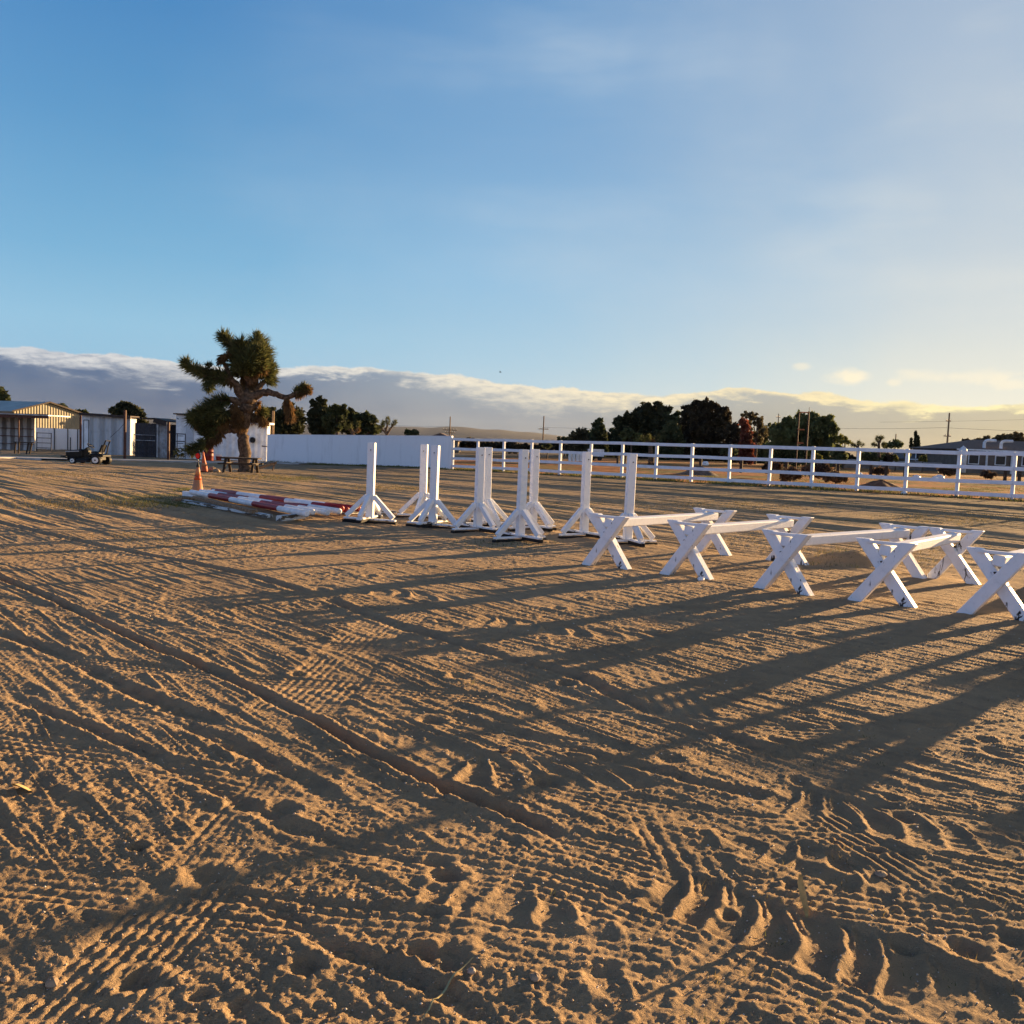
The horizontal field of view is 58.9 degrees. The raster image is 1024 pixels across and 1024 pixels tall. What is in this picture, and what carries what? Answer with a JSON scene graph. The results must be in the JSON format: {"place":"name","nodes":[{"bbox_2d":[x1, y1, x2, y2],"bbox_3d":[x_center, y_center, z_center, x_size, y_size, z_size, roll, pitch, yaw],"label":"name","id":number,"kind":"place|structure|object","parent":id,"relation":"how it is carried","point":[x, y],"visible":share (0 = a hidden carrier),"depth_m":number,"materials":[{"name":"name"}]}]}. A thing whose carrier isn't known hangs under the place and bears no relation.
{"place":"outdoors","nodes":[
{"label":"outdoors","id":0,"kind":"place"},
{"bbox_2d":[0,456,68,459],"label":"path","id":1,"kind":"structure","parent":0,"point":[24,457],"depth_m":46.62,"materials":[{"name":"concrete"}]},
{"bbox_2d":[0,401,81,428],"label":"metal barn","id":2,"kind":"structure","parent":0,"point":[49,408],"depth_m":80.91,"materials":[{"name":"metal"}]},
{"bbox_2d":[112,459,308,463],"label":"path","id":3,"kind":"structure","parent":0,"point":[189,461],"depth_m":51.05,"materials":[{"name":"concrete"}]},
{"bbox_2d":[0,442,1023,1023],"bbox_3d":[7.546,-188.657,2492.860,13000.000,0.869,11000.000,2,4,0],"label":"ground","id":4,"kind":"structure","parent":0,"point":[374,568],"depth_m":4.67,"materials":[{"name":"brown sand"}]},
{"bbox_2d":[0,386,11,400],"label":"tree","id":5,"kind":"object","parent":4,"relation":"on","point":[4,395],"visible":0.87,"depth_m":89.41,"materials":[{"name":"green plant"}]},
{"bbox_2d":[14,442,34,453],"bbox_3d":[-30.452,-3.999,56.608,1.100,0.757,0.500,2,4,0],"label":"work bench","id":6,"kind":"object","parent":4,"relation":"on","point":[26,449],"visible":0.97,"depth_m":56.41,"materials":[{"name":"brown wood"}]},
{"bbox_2d":[0,413,69,450],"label":"open shelter","id":7,"kind":"object","parent":4,"relation":"on","point":[17,427],"visible":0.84,"depth_m":65.80,"materials":[{"name":"white metal"}]},
{"bbox_2d":[45,976,58,988],"bbox_3d":[-1.347,1.381,2.659,0.037,0.040,0.040,2,4,0],"label":"stone","id":8,"kind":"object","parent":4,"relation":"on","point":[52,981],"visible":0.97,"depth_m":2.65,"materials":[{"name":"stone"}]},
{"bbox_2d":[36,428,78,449],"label":"white panel fence","id":9,"kind":"object","parent":4,"relation":"on","point":[61,439],"visible":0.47,"depth_m":70.87,"materials":[{"name":"metal"}]},
{"bbox_2d":[79,415,81,448],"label":"steel post","id":10,"kind":"object","parent":4,"relation":"on","point":[80,431],"visible":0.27,"depth_m":65.46,"materials":[{"name":"metal"}]},
{"bbox_2d":[61,440,111,464],"bbox_3d":[-19.823,-2.810,42.223,2.132,1.136,1.154,3,4,4],"label":"riding mower","id":11,"kind":"object","parent":4,"relation":"on","point":[86,454],"visible":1,"depth_m":42.00,"materials":[{"name":"black paint"}]},
{"bbox_2d":[79,412,138,454],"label":"grey shed","id":12,"kind":"structure","parent":4,"relation":"on","point":[98,430],"depth_m":61.34,"materials":[{"name":"metal"}]},
{"bbox_2d":[83,420,88,448],"bbox_3d":[-28.810,-5.089,61.349,0.374,2.306,0.050,2,4,0],"label":"door","id":13,"kind":"structure","parent":12,"relation":"in","point":[85,423],"depth_m":61.31,"materials":[{"name":"metal"}]},
{"bbox_2d":[123,410,126,458],"bbox_3d":[-22.228,-4.380,52.072,0.157,2.924,0.157,0,5,-22],"label":"steel post","id":14,"kind":"object","parent":4,"relation":"on","point":[124,434],"visible":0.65,"depth_m":52.01,"materials":[{"name":"metal"}]},
{"bbox_2d":[108,400,148,422],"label":"tree","id":15,"kind":"object","parent":4,"relation":"on","point":[121,406],"visible":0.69,"depth_m":87.23,"materials":[{"name":"green plant"}]},
{"bbox_2d":[132,417,175,457],"bbox_3d":[-23.327,-4.866,59.762,2.247,2.632,3.025,2,4,0],"label":"horse shelter","id":16,"kind":"object","parent":4,"relation":"on","point":[150,439],"visible":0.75,"depth_m":58.70,"materials":[{"name":"metal"}]},
{"bbox_2d":[167,422,169,459],"bbox_3d":[-20.101,-4.090,53.052,0.157,2.325,0.157,0,5,-22],"label":"steel post","id":17,"kind":"object","parent":4,"relation":"on","point":[168,440],"visible":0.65,"depth_m":52.99,"materials":[{"name":"metal"}]},
{"bbox_2d":[182,491,206,497],"bbox_3d":[-7.525,-0.417,21.734,0.887,0.120,0.130,4,5,25],"label":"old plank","id":18,"kind":"object","parent":4,"relation":"on","point":[185,493],"visible":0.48,"depth_m":21.80,"materials":[{"name":"wood"}]},
{"bbox_2d":[209,490,329,515],"bbox_3d":[-5.403,-0.233,19.516,0.116,0.113,5.889,-1,6,-40],"label":"striped pole","id":19,"kind":"object","parent":18,"relation":"on","point":[320,511],"visible":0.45,"depth_m":18.01,"materials":[{"name":"red paint"}]},
{"bbox_2d":[192,452,202,490],"bbox_3d":[-8.358,-1.065,24.123,0.380,1.036,0.380,1,5,-20],"label":"traffic cone","id":20,"kind":"object","parent":4,"relation":"on","point":[197,484],"visible":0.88,"depth_m":24.07,"materials":[{"name":"plastic"}]},
{"bbox_2d":[200,452,209,471],"bbox_3d":[-12.422,-2.019,36.679,0.400,0.820,0.400,2,4,-10],"label":"traffic cone","id":21,"kind":"object","parent":4,"relation":"on","point":[204,468],"visible":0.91,"depth_m":36.60,"materials":[{"name":"plastic"}]},
{"bbox_2d":[204,448,213,460],"bbox_3d":[-18.193,-3.488,54.374,0.590,0.835,0.590,2,4,0],"label":"red barrel","id":22,"kind":"object","parent":4,"relation":"on","point":[209,455],"visible":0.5,"depth_m":54.15,"materials":[{"name":"plastic"}]},
{"bbox_2d":[173,413,273,460],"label":"white shed","id":23,"kind":"structure","parent":4,"relation":"on","point":[228,447],"depth_m":57.38,"materials":[{"name":"metal"}]},
{"bbox_2d":[185,425,193,458],"bbox_3d":[-20.399,-4.412,57.364,0.492,2.209,0.052,2,4,0],"label":"door","id":24,"kind":"structure","parent":23,"relation":"in","point":[189,434],"depth_m":57.33,"materials":[{"name":"metal"}]},
{"bbox_2d":[181,500,271,517],"bbox_3d":[-5.979,-0.085,18.784,0.140,0.060,4.028,-2,6,-42],"label":"old plank","id":25,"kind":"object","parent":4,"relation":"on","point":[260,514],"visible":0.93,"depth_m":18.59,"materials":[{"name":"wood"}]},
{"bbox_2d":[193,496,257,512],"bbox_3d":[-6.030,-0.168,18.924,0.130,0.070,3.435,-1,6,-38],"label":"old plank","id":26,"kind":"object","parent":25,"relation":"on","point":[228,505],"visible":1,"depth_m":18.67,"materials":[{"name":"brown wood"}]},
{"bbox_2d":[217,457,263,472],"bbox_3d":[-10.944,-1.868,36.607,1.500,0.664,1.480,2,4,-4],"label":"picnic table","id":27,"kind":"object","parent":4,"relation":"on","point":[252,464],"visible":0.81,"depth_m":36.25,"materials":[{"name":"brown wood"}]},
{"bbox_2d":[173,326,314,471],"bbox_3d":[-11.239,-4.642,38.585,5.830,6.560,2.912,2,4,0],"label":"joshua tree","id":28,"kind":"object","parent":4,"relation":"on","point":[252,362],"visible":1,"depth_m":38.10,"materials":[{"name":"green plant"}]},
{"bbox_2d":[264,405,283,433],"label":"pine tree","id":29,"kind":"object","parent":4,"relation":"on","point":[278,427],"visible":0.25,"depth_m":81.29,"materials":[{"name":"green plant"}]},
{"bbox_2d":[212,489,341,513],"bbox_3d":[-5.312,-0.255,19.850,0.116,0.113,5.830,-2,6,-42],"label":"striped pole","id":30,"kind":"object","parent":4,"relation":"on","point":[335,510],"visible":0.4,"depth_m":18.04,"materials":[{"name":"red paint"}]},
{"bbox_2d":[215,489,343,510],"bbox_3d":[-5.165,-0.283,19.638,0.116,0.113,5.225,-2,6,-45],"label":"striped pole","id":31,"kind":"object","parent":30,"relation":"on","point":[288,500],"visible":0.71,"depth_m":19.38,"materials":[{"name":"red paint"}]},
{"bbox_2d":[276,402,305,434],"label":"pine tree","id":32,"kind":"object","parent":4,"relation":"on","point":[298,427],"visible":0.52,"depth_m":83.24,"materials":[{"name":"green plant"}]},
{"bbox_2d":[276,514,305,520],"bbox_3d":[-4.154,0.095,17.058,0.140,0.100,0.758,4,5,21],"label":"timber block","id":33,"kind":"object","parent":4,"relation":"on","point":[286,517],"depth_m":16.89,"materials":[{"name":"wood"}]},
{"bbox_2d":[189,490,309,516],"bbox_3d":[-5.712,-0.220,19.186,0.116,0.113,6.048,-1,6,-39],"label":"striped pole","id":34,"kind":"object","parent":33,"relation":"on","point":[299,512],"visible":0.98,"depth_m":18.64,"materials":[{"name":"red paint"}]},
{"bbox_2d":[199,489,314,514],"bbox_3d":[-5.622,-0.245,19.492,0.116,0.113,5.866,-1,6,-39],"label":"striped pole","id":35,"kind":"object","parent":33,"relation":"on","point":[312,511],"visible":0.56,"depth_m":18.92,"materials":[{"name":"red paint"}]},
{"bbox_2d":[304,395,330,434],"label":"pine tree","id":36,"kind":"object","parent":4,"relation":"on","point":[317,411],"visible":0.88,"depth_m":82.32,"materials":[{"name":"green plant"}]},
{"bbox_2d":[320,403,349,434],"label":"pine tree","id":37,"kind":"object","parent":4,"relation":"on","point":[333,418],"visible":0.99,"depth_m":79.43,"materials":[{"name":"green plant"}]},
{"bbox_2d":[341,406,356,434],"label":"pine tree","id":38,"kind":"object","parent":4,"relation":"on","point":[349,418],"visible":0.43,"depth_m":85.21,"materials":[{"name":"green plant"}]},
{"bbox_2d":[344,420,361,434],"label":"joshua tree","id":39,"kind":"object","parent":4,"relation":"on","point":[358,426],"visible":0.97,"depth_m":73.68,"materials":[{"name":"green plant"}]},
{"bbox_2d":[267,434,452,468],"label":"block wall","id":40,"kind":"structure","parent":4,"relation":"on","point":[397,450],"depth_m":53.12,"materials":[{"name":"white paint"}]},
{"bbox_2d":[350,410,382,434],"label":"pine tree","id":41,"kind":"object","parent":4,"relation":"on","point":[369,425],"visible":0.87,"depth_m":83.27,"materials":[{"name":"green plant"}]},
{"bbox_2d":[342,442,396,524],"bbox_3d":[-2.698,-0.548,17.309,0.839,1.554,0.853,0,5,-31],"label":"jump standard","id":42,"kind":"object","parent":4,"relation":"on","point":[370,500],"visible":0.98,"depth_m":17.25,"materials":[{"name":"white paint"}]},
{"bbox_2d":[376,416,397,434],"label":"joshua tree","id":43,"kind":"object","parent":4,"relation":"on","point":[386,422],"visible":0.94,"depth_m":73.66,"materials":[{"name":"green plant"}]},
{"bbox_2d":[404,428,419,435],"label":"bush","id":44,"kind":"object","parent":4,"relation":"on","point":[414,432],"visible":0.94,"depth_m":89.34,"materials":[{"name":"green plant"}]},
{"bbox_2d":[396,444,447,518],"bbox_3d":[-1.820,-0.616,18.655,0.839,1.554,0.853,-1,5,-35],"label":"jump standard","id":45,"kind":"object","parent":4,"relation":"on","point":[422,495],"visible":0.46,"depth_m":18.61,"materials":[{"name":"wood"}]},
{"bbox_2d":[406,445,456,528],"bbox_3d":[-1.448,-0.459,16.803,0.853,1.554,0.839,1,5,-20],"label":"jump standard","id":46,"kind":"object","parent":4,"relation":"on","point":[432,505],"visible":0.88,"depth_m":16.75,"materials":[{"name":"wood"}]},
{"bbox_2d":[450,447,500,532],"bbox_3d":[-0.591,-0.386,16.292,0.839,1.553,0.853,3,4,9],"label":"jump standard","id":47,"kind":"object","parent":4,"relation":"on","point":[478,508],"visible":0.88,"depth_m":16.23,"materials":[{"name":"wood"}]},
{"bbox_2d":[466,447,507,526],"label":"jump standard","id":48,"kind":"object","parent":4,"relation":"on","point":[492,505],"visible":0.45,"depth_m":17.39,"materials":[{"name":"wood"}]},
{"bbox_2d":[492,449,546,542],"bbox_3d":[0.158,-0.261,15.055,0.853,1.554,0.839,3,4,5],"label":"jump standard","id":49,"kind":"object","parent":4,"relation":"on","point":[521,515],"visible":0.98,"depth_m":14.98,"materials":[{"name":"wood"}]},
{"bbox_2d":[508,449,556,531],"bbox_3d":[0.417,-0.404,17.064,0.840,1.555,0.853,3,4,9],"label":"jump standard","id":50,"kind":"object","parent":4,"relation":"on","point":[534,506],"visible":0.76,"depth_m":16.99,"materials":[{"name":"wood"}]},
{"bbox_2d":[530,972,540,981],"bbox_3d":[0.072,1.415,2.758,0.035,0.029,0.037,2,4,0],"label":"stone","id":51,"kind":"object","parent":4,"relation":"on","point":[535,976],"visible":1,"depth_m":2.75,"materials":[{"name":"stone"}]},
{"bbox_2d":[566,427,589,456],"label":"tree","id":52,"kind":"object","parent":4,"relation":"on","point":[579,434],"visible":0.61,"depth_m":115.14,"materials":[{"name":"green plant"}]},
{"bbox_2d":[558,451,599,538],"bbox_3d":[1.304,-0.293,16.050,0.853,1.551,0.840,3,4,9],"label":"jump standard","id":53,"kind":"object","parent":4,"relation":"on","point":[583,511],"visible":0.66,"depth_m":15.98,"materials":[{"name":"wood"}]},
{"bbox_2d":[588,417,608,457],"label":"pine tree","id":54,"kind":"object","parent":4,"relation":"on","point":[599,432],"visible":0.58,"depth_m":111.06,"materials":[{"name":"green plant"}]},
{"bbox_2d":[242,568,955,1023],"bbox_3d":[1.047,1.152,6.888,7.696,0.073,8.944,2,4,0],"label":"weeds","id":55,"kind":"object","parent":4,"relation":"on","point":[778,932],"visible":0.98,"depth_m":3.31,"materials":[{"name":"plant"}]},
{"bbox_2d":[587,427,619,456],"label":"tree","id":56,"kind":"object","parent":4,"relation":"on","point":[613,434],"visible":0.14,"depth_m":124.85,"materials":[{"name":"green plant"}]},
{"bbox_2d":[596,454,657,546],"bbox_3d":[1.966,-0.200,15.185,0.853,1.552,0.840,4,5,24],"label":"jump standard","id":57,"kind":"object","parent":4,"relation":"on","point":[627,536],"visible":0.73,"depth_m":15.13,"materials":[{"name":"wood"}]},
{"bbox_2d":[619,428,641,452],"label":"bush","id":58,"kind":"object","parent":4,"relation":"on","point":[631,434],"visible":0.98,"depth_m":107.26,"materials":[{"name":"green plant"}]},
{"bbox_2d":[609,401,677,458],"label":"tree","id":59,"kind":"object","parent":4,"relation":"on","point":[645,418],"visible":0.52,"depth_m":120.66,"materials":[{"name":"green plant"}]},
{"bbox_2d":[639,433,660,461],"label":"joshua tree","id":60,"kind":"object","parent":4,"relation":"on","point":[650,440],"visible":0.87,"depth_m":83.62,"materials":[{"name":"green plant"}]},
{"bbox_2d":[581,508,736,569],"bbox_3d":[2.245,0.355,13.333,0.724,0.720,3.021,6,6,42],"label":"cavaletti jump","id":61,"kind":"object","parent":4,"relation":"on","point":[609,527],"visible":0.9,"depth_m":12.59,"materials":[{"name":"white paint"}]},
{"bbox_2d":[653,411,685,459],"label":"tree","id":62,"kind":"object","parent":4,"relation":"on","point":[670,432],"visible":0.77,"depth_m":115.23,"materials":[{"name":"green plant"}]},
{"bbox_2d":[460,437,881,460],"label":"scrub","id":63,"kind":"object","parent":4,"relation":"on","point":[495,445],"visible":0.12,"depth_m":134.95,"materials":[{"name":"plant"}]},
{"bbox_2d":[675,466,718,475],"bbox_3d":[10.745,-2.430,52.719,2.850,0.549,2.962,2,4,0],"label":"dirt mound","id":64,"kind":"object","parent":4,"relation":"on","point":[701,473],"visible":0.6,"depth_m":52.11,"materials":[{"name":"soil"}]},
{"bbox_2d":[679,396,732,460],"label":"tree","id":65,"kind":"object","parent":4,"relation":"on","point":[701,422],"visible":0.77,"depth_m":118.76,"materials":[{"name":"green plant"}]},
{"bbox_2d":[720,448,737,455],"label":"bush","id":66,"kind":"object","parent":4,"relation":"on","point":[723,451],"visible":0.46,"depth_m":95.60,"materials":[{"name":"green plant"}]},
{"bbox_2d":[719,421,740,462],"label":"tree","id":67,"kind":"object","parent":4,"relation":"on","point":[731,434],"visible":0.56,"depth_m":111.10,"materials":[{"name":"green plant"}]},
{"bbox_2d":[659,514,813,579],"bbox_3d":[3.196,0.449,12.605,0.725,0.720,2.892,7,6,44],"label":"cavaletti jump","id":68,"kind":"object","parent":4,"relation":"on","point":[689,535],"visible":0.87,"depth_m":11.78,"materials":[{"name":"white paint"}]},
{"bbox_2d":[451,438,1023,498],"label":"rail fence","id":69,"kind":"object","parent":4,"relation":"on","point":[1013,482],"visible":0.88,"depth_m":38.94,"materials":[{"name":"white paint"}]},
{"bbox_2d":[738,417,755,464],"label":"dead pine","id":70,"kind":"object","parent":4,"relation":"on","point":[746,436],"visible":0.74,"depth_m":99.26,"materials":[{"name":"brown plant"}]},
{"bbox_2d":[740,411,768,463],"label":"bare tree","id":71,"kind":"object","parent":4,"relation":"on","point":[758,423],"visible":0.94,"depth_m":103.25,"materials":[{"name":"green plant"}]},
{"bbox_2d":[751,422,776,462],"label":"tree","id":72,"kind":"object","parent":4,"relation":"on","point":[760,453],"visible":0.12,"depth_m":117.00,"materials":[{"name":"green plant"}]},
{"bbox_2d":[761,461,782,473],"bbox_3d":[14.344,-2.453,49.882,1.198,0.943,1.097,0,5,-30],"label":"brush pile","id":73,"kind":"object","parent":4,"relation":"on","point":[777,466],"visible":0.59,"depth_m":49.57,"materials":[{"name":"plant"}]},
{"bbox_2d":[779,466,803,481],"bbox_3d":[12.845,-1.736,41.920,1.043,0.847,1.057,0,5,-28],"label":"brush pile","id":74,"kind":"object","parent":4,"relation":"on","point":[787,477],"visible":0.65,"depth_m":41.65,"materials":[{"name":"plant"}]},
{"bbox_2d":[795,407,809,467],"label":"pipe tower","id":75,"kind":"structure","parent":4,"relation":"on","point":[798,435],"depth_m":74.62,"materials":[{"name":"orange metal"}]},
{"bbox_2d":[797,874,808,917],"bbox_3d":[1.046,1.385,3.259,0.045,0.162,0.010,6,6,42],"label":"dry leaf","id":76,"kind":"object","parent":4,"relation":"on","point":[802,891],"visible":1,"depth_m":3.26,"materials":[{"name":"plant"}]},
{"bbox_2d":[764,409,843,467],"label":"mesquite tree","id":77,"kind":"object","parent":4,"relation":"on","point":[824,431],"visible":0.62,"depth_m":96.80,"materials":[{"name":"green plant"}]},
{"bbox_2d":[800,463,834,478],"bbox_3d":[15.467,-2.188,45.980,1.673,1.050,1.165,4,5,23],"label":"brush pile","id":78,"kind":"object","parent":4,"relation":"on","point":[822,467],"visible":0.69,"depth_m":45.76,"materials":[{"name":"plant"}]},
{"bbox_2d":[821,470,848,483],"bbox_3d":[14.165,-1.565,40.017,1.110,0.670,1.141,2,4,0],"label":"brush pile","id":79,"kind":"object","parent":4,"relation":"on","point":[836,480],"visible":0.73,"depth_m":39.74,"materials":[{"name":"plant"}]},
{"bbox_2d":[829,446,848,459],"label":"bush","id":80,"kind":"object","parent":4,"relation":"on","point":[838,455],"visible":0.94,"depth_m":91.06,"materials":[{"name":"green plant"}]},
{"bbox_2d":[753,523,929,595],"bbox_3d":[4.339,0.566,11.675,3.155,0.720,0.727,-1,6,-41],"label":"cavaletti jump","id":81,"kind":"object","parent":4,"relation":"on","point":[786,547],"visible":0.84,"depth_m":10.86,"materials":[{"name":"white paint"}]},
{"bbox_2d":[835,433,851,468],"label":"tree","id":82,"kind":"object","parent":4,"relation":"on","point":[842,438],"visible":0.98,"depth_m":95.60,"materials":[{"name":"green plant"}]},
{"bbox_2d":[861,452,885,469],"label":"bush","id":83,"kind":"object","parent":4,"relation":"on","point":[868,456],"visible":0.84,"depth_m":91.00,"materials":[{"name":"green plant"}]},
{"bbox_2d":[871,435,886,457],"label":"joshua tree","id":84,"kind":"object","parent":4,"relation":"on","point":[878,440],"visible":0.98,"depth_m":89.58,"materials":[{"name":"green plant"}]},
{"bbox_2d":[868,465,890,474],"bbox_3d":[25.191,-2.822,62.068,1.201,0.833,1.248,1,5,-20],"label":"brush pile","id":85,"kind":"object","parent":4,"relation":"on","point":[879,470],"visible":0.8,"depth_m":61.71,"materials":[{"name":"plant"}]},
{"bbox_2d":[859,479,902,487],"bbox_3d":[17.232,-1.309,41.938,2.358,0.381,2.412,2,4,0],"label":"dirt mound","id":86,"kind":"object","parent":4,"relation":"on","point":[881,483],"visible":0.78,"depth_m":41.69,"materials":[{"name":"soil"}]},
{"bbox_2d":[880,452,893,461],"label":"bush","id":87,"kind":"object","parent":4,"relation":"on","point":[888,457],"visible":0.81,"depth_m":91.38,"materials":[{"name":"green plant"}]},
{"bbox_2d":[840,459,941,470],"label":"field wall","id":88,"kind":"structure","parent":4,"relation":"on","point":[891,467],"depth_m":103.78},
{"bbox_2d":[882,439,903,453],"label":"shrub","id":89,"kind":"object","parent":4,"relation":"on","point":[897,443],"visible":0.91,"depth_m":117.36,"materials":[{"name":"green plant"}]},
{"bbox_2d":[892,453,927,461],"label":"house","id":90,"kind":"structure","parent":4,"relation":"on","point":[914,457],"depth_m":108.13,"materials":[{"name":"grey"}]},
{"bbox_2d":[847,527,984,607],"bbox_3d":[5.064,0.631,11.191,0.727,0.720,3.017,6,6,40],"label":"cavaletti jump","id":91,"kind":"object","parent":4,"relation":"on","point":[896,553],"visible":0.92,"depth_m":10.22,"materials":[{"name":"white paint"}]},
{"bbox_2d":[936,468,955,475],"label":"brush pile","id":92,"kind":"object","parent":4,"relation":"on","point":[948,471],"visible":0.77,"depth_m":73.67,"materials":[{"name":"plant"}]},
{"bbox_2d":[959,446,966,472],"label":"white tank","id":93,"kind":"object","parent":4,"relation":"on","point":[964,459],"visible":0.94,"depth_m":95.38,"materials":[{"name":"metal"}]},
{"bbox_2d":[911,439,1023,474],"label":"house","id":94,"kind":"structure","parent":4,"relation":"on","point":[994,445],"depth_m":100.44,"materials":[{"name":"white tile"}]},
{"bbox_2d":[968,455,979,464],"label":"window","id":95,"kind":"structure","parent":94,"relation":"in","point":[972,459],"depth_m":99.90,"materials":[{"name":"glass"}]},
{"bbox_2d":[994,455,1005,465],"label":"window","id":96,"kind":"structure","parent":94,"relation":"in","point":[999,460],"depth_m":99.90,"materials":[{"name":"glass"}]},
{"bbox_2d":[980,470,997,479],"bbox_3d":[32.538,-2.562,61.955,1.160,0.705,0.914,0,5,-23],"label":"brush pile","id":97,"kind":"object","parent":4,"relation":"on","point":[987,474],"visible":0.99,"depth_m":61.75,"materials":[{"name":"plant"}]},
{"bbox_2d":[957,546,1023,620],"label":"cavaletti jump","id":98,"kind":"object","parent":4,"relation":"on","point":[1011,563],"visible":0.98,"depth_m":9.49,"materials":[{"name":"white paint"}]},
{"bbox_2d":[992,431,1023,440],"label":"tree","id":99,"kind":"object","parent":4,"relation":"on","point":[1015,436],"visible":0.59,"depth_m":126.93,"materials":[{"name":"green plant"}]},
{"bbox_3d":[-3.303,0.010,18.945,0.140,0.050,0.651,5,5,35],"label":"old plank","id":100,"kind":"object","parent":4,"relation":"on","visible":0},
{"bbox_2d":[246,492,360,511],"bbox_3d":[-5.179,-0.287,20.270,5.611,0.113,0.116,6,6,42],"label":"striped pole","id":101,"kind":"object","parent":100,"relation":"on","point":[357,509],"visible":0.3,"depth_m":18.98,"materials":[{"name":"red paint"}]},
{"bbox_2d":[0,0,1023,449],"label":"sky","id":102,"kind":"structure","parent":0,"point":[767,208],"materials":[{"name":"blue"}]},
{"bbox_2d":[146,419,890,456],"bbox_3d":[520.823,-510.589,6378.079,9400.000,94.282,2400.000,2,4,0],"label":"hills","id":103,"kind":"structure","parent":0,"point":[465,432],"depth_m":5663.27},
{"bbox_2d":[23,531,1021,1022],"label":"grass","id":104,"kind":"structure","parent":0,"point":[551,761],"depth_m":3.45,"materials":[{"name":"plant"}]},
{"bbox_2d":[27,474,1019,567],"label":"weeds","id":105,"kind":"object","parent":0,"point":[175,504],"visible":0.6,"depth_m":20.95,"materials":[{"name":"plant"}]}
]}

